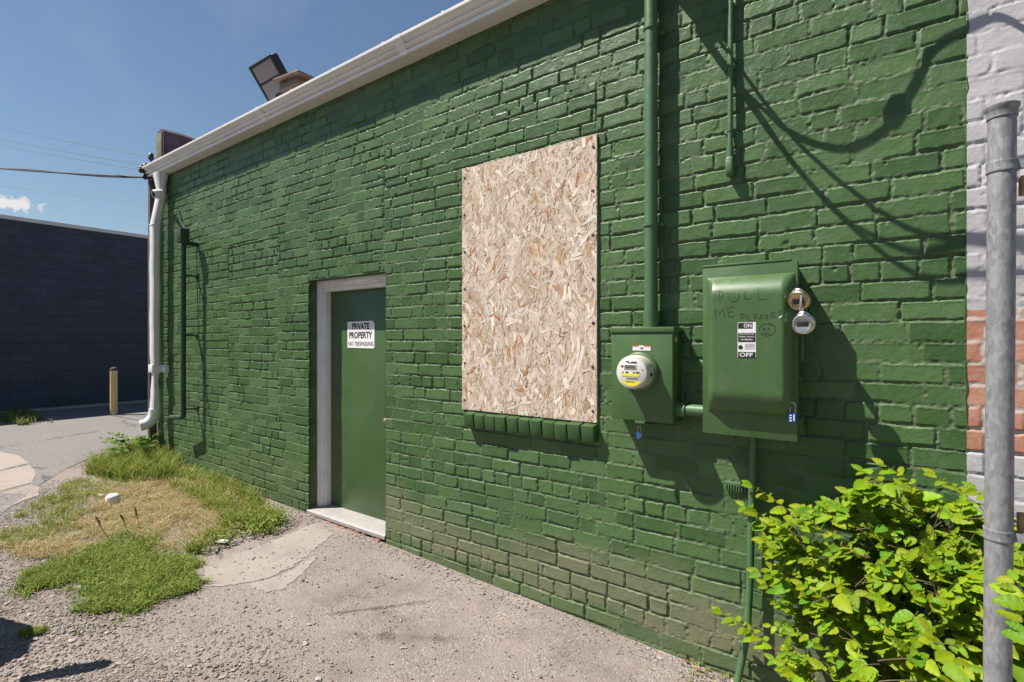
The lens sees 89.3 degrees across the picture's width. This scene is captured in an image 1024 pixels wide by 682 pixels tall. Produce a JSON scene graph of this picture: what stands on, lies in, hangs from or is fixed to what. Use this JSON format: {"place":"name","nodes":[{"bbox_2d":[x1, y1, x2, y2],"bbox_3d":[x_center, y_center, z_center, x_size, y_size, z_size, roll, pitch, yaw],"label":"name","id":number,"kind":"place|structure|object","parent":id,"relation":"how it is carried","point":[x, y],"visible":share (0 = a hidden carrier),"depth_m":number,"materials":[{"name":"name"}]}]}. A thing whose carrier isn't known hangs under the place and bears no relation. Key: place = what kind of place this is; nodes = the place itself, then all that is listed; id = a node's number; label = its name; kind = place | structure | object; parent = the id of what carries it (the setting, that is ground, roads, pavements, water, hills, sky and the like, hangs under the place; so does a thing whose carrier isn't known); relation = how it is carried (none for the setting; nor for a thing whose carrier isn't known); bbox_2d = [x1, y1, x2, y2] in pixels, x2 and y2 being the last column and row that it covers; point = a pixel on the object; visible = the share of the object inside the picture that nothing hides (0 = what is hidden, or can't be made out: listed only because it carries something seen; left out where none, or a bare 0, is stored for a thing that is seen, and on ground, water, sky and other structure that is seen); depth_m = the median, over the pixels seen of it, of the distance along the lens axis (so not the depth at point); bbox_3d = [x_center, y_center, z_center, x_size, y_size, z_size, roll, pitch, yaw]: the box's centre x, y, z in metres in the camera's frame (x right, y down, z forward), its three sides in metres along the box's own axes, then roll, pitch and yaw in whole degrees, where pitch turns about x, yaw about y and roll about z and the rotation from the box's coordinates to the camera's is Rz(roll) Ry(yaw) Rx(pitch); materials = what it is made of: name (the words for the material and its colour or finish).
{"place":"outdoors","nodes":[
{"label":"outdoors","id":0,"kind":"place"},
{"bbox_2d":[0,452,28,469],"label":"pavement","id":1,"kind":"structure","parent":0,"point":[7,460],"depth_m":6.50,"materials":[{"name":"concrete"}]},
{"bbox_2d":[0,465,35,490],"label":"pavement","id":2,"kind":"structure","parent":0,"point":[16,477],"depth_m":5.79,"materials":[{"name":"concrete"}]},
{"bbox_2d":[0,485,39,508],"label":"pavement","id":3,"kind":"structure","parent":0,"point":[22,490],"depth_m":5.29,"materials":[{"name":"concrete"}]},
{"bbox_2d":[0,402,147,514],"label":"road","id":4,"kind":"structure","parent":0,"point":[45,449],"depth_m":8.28,"materials":[{"name":"grey asphalt"}]},
{"bbox_2d":[0,406,55,425],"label":"verge weeds","id":5,"kind":"object","parent":4,"relation":"on","point":[22,417],"visible":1,"depth_m":9.83,"materials":[{"name":"green plant"}]},
{"bbox_2d":[110,367,117,414],"bbox_3d":[-8.149,1.072,10.606,0.134,1.083,0.134,0,0,36],"label":"bollard","id":6,"kind":"object","parent":4,"relation":"on","point":[113,390],"visible":0.92,"depth_m":10.56,"materials":[{"name":"yellow metal"}]},
{"bbox_2d":[0,0,463,234],"label":"sky","id":7,"kind":"structure","parent":0,"point":[109,74],"materials":[{"name":"blue"}]},
{"bbox_2d":[0,443,733,681],"bbox_3d":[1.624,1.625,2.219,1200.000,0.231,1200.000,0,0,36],"label":"ground","id":8,"kind":"structure","parent":0,"point":[604,662],"depth_m":2.94,"materials":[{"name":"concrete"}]},
{"bbox_2d":[13,621,53,639],"bbox_3d":[-2.631,1.585,2.846,0.177,0.048,0.188,0,0,36],"label":"grass tuft","id":9,"kind":"object","parent":8,"relation":"on","point":[28,632],"visible":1,"depth_m":2.84,"materials":[{"name":"green plant"}]},
{"bbox_2d":[0,214,147,412],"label":"block building","id":10,"kind":"structure","parent":8,"relation":"on","point":[73,314],"depth_m":11.67,"materials":[{"name":"blue concrete"}]},
{"bbox_2d":[0,464,176,547],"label":"verge grass","id":11,"kind":"structure","parent":8,"relation":"on","point":[68,486],"depth_m":4.72,"materials":[{"name":"plant"}]},
{"bbox_2d":[95,516,110,541],"bbox_3d":[-3.179,1.475,4.034,0.137,0.224,0.020,0,0,4],"label":"seed stalk","id":12,"kind":"object","parent":8,"relation":"on","point":[101,527],"visible":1,"depth_m":4.04,"materials":[{"name":"brown plant"}]},
{"bbox_2d":[0,523,213,634],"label":"ground cover","id":13,"kind":"object","parent":8,"relation":"on","point":[143,603],"visible":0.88,"depth_m":3.45,"materials":[{"name":"green plant"}]},
{"bbox_2d":[105,493,119,503],"bbox_3d":[-3.856,1.545,5.004,0.115,0.140,0.114,0,0,36],"label":"pipe stub","id":14,"kind":"object","parent":8,"relation":"on","point":[111,497],"visible":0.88,"depth_m":4.97,"materials":[{"name":"plastic"}]},
{"bbox_2d":[0,466,255,563],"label":"dry grass","id":15,"kind":"structure","parent":8,"relation":"on","point":[172,503],"depth_m":4.50,"materials":[{"name":"beige plant"}]},
{"bbox_2d":[71,429,187,484],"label":"corner grass","id":16,"kind":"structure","parent":8,"relation":"on","point":[146,463],"depth_m":5.93,"materials":[{"name":"green plant"}]},
{"bbox_2d":[99,431,160,455],"bbox_3d":[-4.748,1.278,6.451,0.685,0.421,1.236,0,0,-36],"label":"corner sapling","id":17,"kind":"object","parent":8,"relation":"on","point":[143,441],"visible":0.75,"depth_m":6.33,"materials":[{"name":"green plant"}]},
{"bbox_2d":[134,507,139,530],"bbox_3d":[-3.079,1.472,4.259,0.052,0.224,0.024,0,0,-19],"label":"seed stalk","id":18,"kind":"object","parent":8,"relation":"on","point":[136,514],"visible":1,"depth_m":4.26,"materials":[{"name":"brown plant"}]},
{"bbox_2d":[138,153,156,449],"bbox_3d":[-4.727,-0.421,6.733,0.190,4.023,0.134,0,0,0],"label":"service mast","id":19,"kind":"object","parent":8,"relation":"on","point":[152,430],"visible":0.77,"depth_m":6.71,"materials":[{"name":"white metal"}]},
{"bbox_2d":[1,145,137,169],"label":"overhead wire","id":20,"kind":"object","parent":19,"relation":"attached to","point":[71,158],"visible":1,"depth_m":7.63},
{"bbox_2d":[3,139,140,164],"bbox_3d":[-10.958,-4.176,10.150,14.196,3.816,0.008,0,0,29],"label":"overhead wire","id":21,"kind":"object","parent":19,"relation":"attached to","point":[71,152],"visible":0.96,"depth_m":7.61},
{"bbox_2d":[1,128,146,155],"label":"overhead wire","id":22,"kind":"object","parent":19,"relation":"attached to","point":[78,143],"visible":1,"depth_m":7.57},
{"bbox_2d":[0,168,153,180],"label":"overhead wire","id":23,"kind":"object","parent":19,"relation":"attached to","point":[95,175],"visible":1,"depth_m":7.52,"materials":[{"name":"rubber"}]},
{"bbox_2d":[16,505,293,614],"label":"broad leaf weeds","id":24,"kind":"object","parent":8,"relation":"on","point":[214,535],"visible":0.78,"depth_m":3.69,"materials":[{"name":"green plant"}]},
{"bbox_2d":[216,539,228,542],"bbox_3d":[-2.282,1.575,4.079,0.090,0.015,0.040,0,0,11],"label":"litter scrap","id":25,"kind":"object","parent":8,"relation":"on","point":[222,541],"visible":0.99,"depth_m":4.07,"materials":[{"name":"paper"}]},
{"bbox_2d":[155,461,301,553],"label":"wall weeds","id":26,"kind":"object","parent":8,"relation":"on","point":[188,472],"depth_m":4.84,"materials":[{"name":"green plant"}]},
{"bbox_2d":[194,524,332,586],"bbox_3d":[-1.769,1.624,3.913,0.560,0.049,1.172,0,0,28],"label":"concrete pad","id":27,"kind":"object","parent":8,"relation":"on","point":[301,541],"visible":0.8,"depth_m":3.81,"materials":[{"name":"grey concrete"}]},
{"bbox_2d":[247,556,315,592],"bbox_3d":[-1.524,1.633,3.594,0.254,0.041,0.532,0,0,29],"label":"concrete pad","id":28,"kind":"object","parent":8,"relation":"on","point":[284,580],"visible":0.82,"depth_m":3.50,"materials":[{"name":"grey concrete"}]},
{"bbox_2d":[156,0,968,681],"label":"brick building","id":29,"kind":"structure","parent":8,"relation":"on","point":[314,230],"depth_m":2.99,"materials":[{"name":"green brick"}]},
{"bbox_2d":[139,171,168,430],"bbox_3d":[-4.523,-0.500,6.535,0.256,3.248,0.285,0,0,36],"label":"downspout","id":30,"kind":"object","parent":29,"relation":"attached to","point":[151,419],"visible":0.94,"depth_m":6.53,"materials":[{"name":"white metal"}]},
{"bbox_2d":[151,188,166,198],"bbox_3d":[-4.425,-1.868,6.499,0.140,0.246,0.425,0,0,-29],"label":"security camera","id":31,"kind":"object","parent":30,"relation":"attached to","point":[157,193],"visible":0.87,"depth_m":6.35,"materials":[{"name":"white plastic"}]},
{"bbox_2d":[168,210,213,449],"bbox_3d":[-3.802,-0.192,6.074,0.962,2.866,0.212,0,0,36],"label":"wall pipe","id":32,"kind":"object","parent":29,"relation":"attached to","point":[183,237],"depth_m":6.00,"materials":[{"name":"green metal"}]},
{"bbox_2d":[248,53,314,100],"bbox_3d":[-2.244,-2.537,5.143,0.889,0.622,0.302,0,0,36],"label":"floodlight","id":33,"kind":"object","parent":29,"relation":"on","point":[273,77],"visible":0.64,"depth_m":5.16,"materials":[{"name":"black metal"}]},
{"bbox_2d":[142,0,548,178],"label":"rain gutter","id":34,"kind":"object","parent":29,"relation":"attached to","point":[462,20],"visible":1,"depth_m":4.17,"materials":[{"name":"white metal"}]},
{"bbox_2d":[307,274,386,539],"bbox_3d":[-1.383,0.516,4.561,1.084,2.148,0.252,0,0,36],"label":"door","id":35,"kind":"structure","parent":29,"relation":"in","point":[351,414],"depth_m":4.69,"materials":[{"name":"green paint"}]},
{"bbox_2d":[347,321,374,347],"bbox_3d":[-1.351,-0.056,4.630,0.380,0.243,0.003,0,0,36],"label":"door sign","id":36,"kind":"object","parent":35,"relation":"attached to","point":[360,334],"visible":1,"depth_m":4.62,"materials":[{"name":"white plastic"}]},
{"bbox_2d":[462,134,597,422],"bbox_3d":[0.076,-0.364,3.343,1.050,1.689,0.023,0,0,36],"label":"window board","id":37,"kind":"object","parent":29,"relation":"attached to","point":[530,283],"depth_m":3.29,"materials":[{"name":"beige wood"}]},
{"bbox_2d":[610,327,681,423],"bbox_3d":[0.685,0.182,2.748,0.356,0.511,0.252,0,0,36],"label":"meter box","id":38,"kind":"object","parent":29,"relation":"attached to","point":[646,375],"visible":1,"depth_m":2.70,"materials":[{"name":"green metal"}]},
{"bbox_2d":[637,425,641,439],"bbox_3d":[0.676,0.486,2.757,0.025,0.076,0.017,0,0,-19],"label":"blue padlock","id":39,"kind":"object","parent":38,"relation":"hanging from","point":[639,435],"visible":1,"depth_m":2.75,"materials":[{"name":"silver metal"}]},
{"bbox_2d":[675,401,702,417],"bbox_3d":[0.924,0.354,2.651,0.177,0.080,0.080,0,0,36],"label":"link conduit","id":40,"kind":"object","parent":38,"relation":"attached to","point":[684,409],"visible":0.75,"depth_m":2.64,"materials":[{"name":"green metal"}]},
{"bbox_2d":[643,0,665,326],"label":"service conduit","id":41,"kind":"object","parent":29,"relation":"attached to","point":[652,35],"visible":0.94,"depth_m":2.76,"materials":[{"name":"green metal"}]},
{"bbox_2d":[725,0,735,176],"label":"thin conduit","id":42,"kind":"object","parent":29,"relation":"attached to","point":[730,158],"visible":1,"depth_m":2.56,"materials":[{"name":"green metal"}]},
{"bbox_2d":[702,259,808,441],"bbox_3d":[1.125,0.040,2.422,0.441,0.812,0.259,0,0,36],"label":"safety switch","id":43,"kind":"object","parent":29,"relation":"attached to","point":[750,362],"visible":0.95,"depth_m":2.35,"materials":[{"name":"green metal"}]},
{"bbox_2d":[789,402,796,422],"bbox_3d":[1.227,0.313,2.267,0.030,0.092,0.020,0,0,36],"label":"blue padlock","id":44,"kind":"object","parent":43,"relation":"attached to","point":[792,417],"visible":1,"depth_m":2.26,"materials":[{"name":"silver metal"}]},
{"bbox_2d":[787,288,810,310],"bbox_3d":[1.229,-0.176,2.218,0.052,0.097,0.092,0,0,-39],"label":"disc padlock","id":45,"kind":"object","parent":43,"relation":"hanging from","point":[793,299],"visible":0.98,"depth_m":2.21,"materials":[{"name":"gold metal"}]},
{"bbox_2d":[791,311,815,334],"bbox_3d":[1.242,-0.076,2.209,0.093,0.100,0.041,0,0,36],"label":"disc padlock","id":46,"kind":"object","parent":45,"relation":"hanging from","point":[803,322],"visible":1,"depth_m":2.20,"materials":[{"name":"silver metal"}]},
{"bbox_2d":[686,658,734,681],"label":"wall foot weed","id":47,"kind":"object","parent":8,"relation":"on","point":[708,668],"depth_m":2.62,"materials":[{"name":"green plant"}]},
{"bbox_2d":[725,437,758,681],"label":"ground conduit","id":48,"kind":"object","parent":8,"relation":"on","point":[751,492],"visible":0.9,"depth_m":2.49,"materials":[{"name":"green metal"}]},
{"bbox_2d":[711,457,1023,681],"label":"leafy shrub","id":49,"kind":"object","parent":8,"relation":"on","point":[911,642],"visible":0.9,"depth_m":1.98,"materials":[{"name":"green plant"}]},
{"bbox_2d":[966,0,1023,587],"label":"neighbouring building","id":50,"kind":"structure","parent":8,"relation":"on","point":[995,55],"depth_m":2.04,"materials":[{"name":"white brick"}]},
{"bbox_2d":[982,100,1023,681],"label":"steel post","id":51,"kind":"object","parent":8,"relation":"on","point":[1003,165],"visible":1,"depth_m":1.52,"materials":[{"name":"grey metal"}]},
{"bbox_2d":[1016,512,1023,532],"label":"timber rail","id":52,"kind":"object","parent":51,"relation":"attached to","point":[1020,522],"visible":1,"depth_m":1.52,"materials":[{"name":"brown wood"}]},
{"bbox_2d":[1018,175,1023,195],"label":"timber rail","id":53,"kind":"object","parent":51,"relation":"attached to","point":[1021,186],"visible":1,"depth_m":1.53,"materials":[{"name":"brown wood"}]}
]}

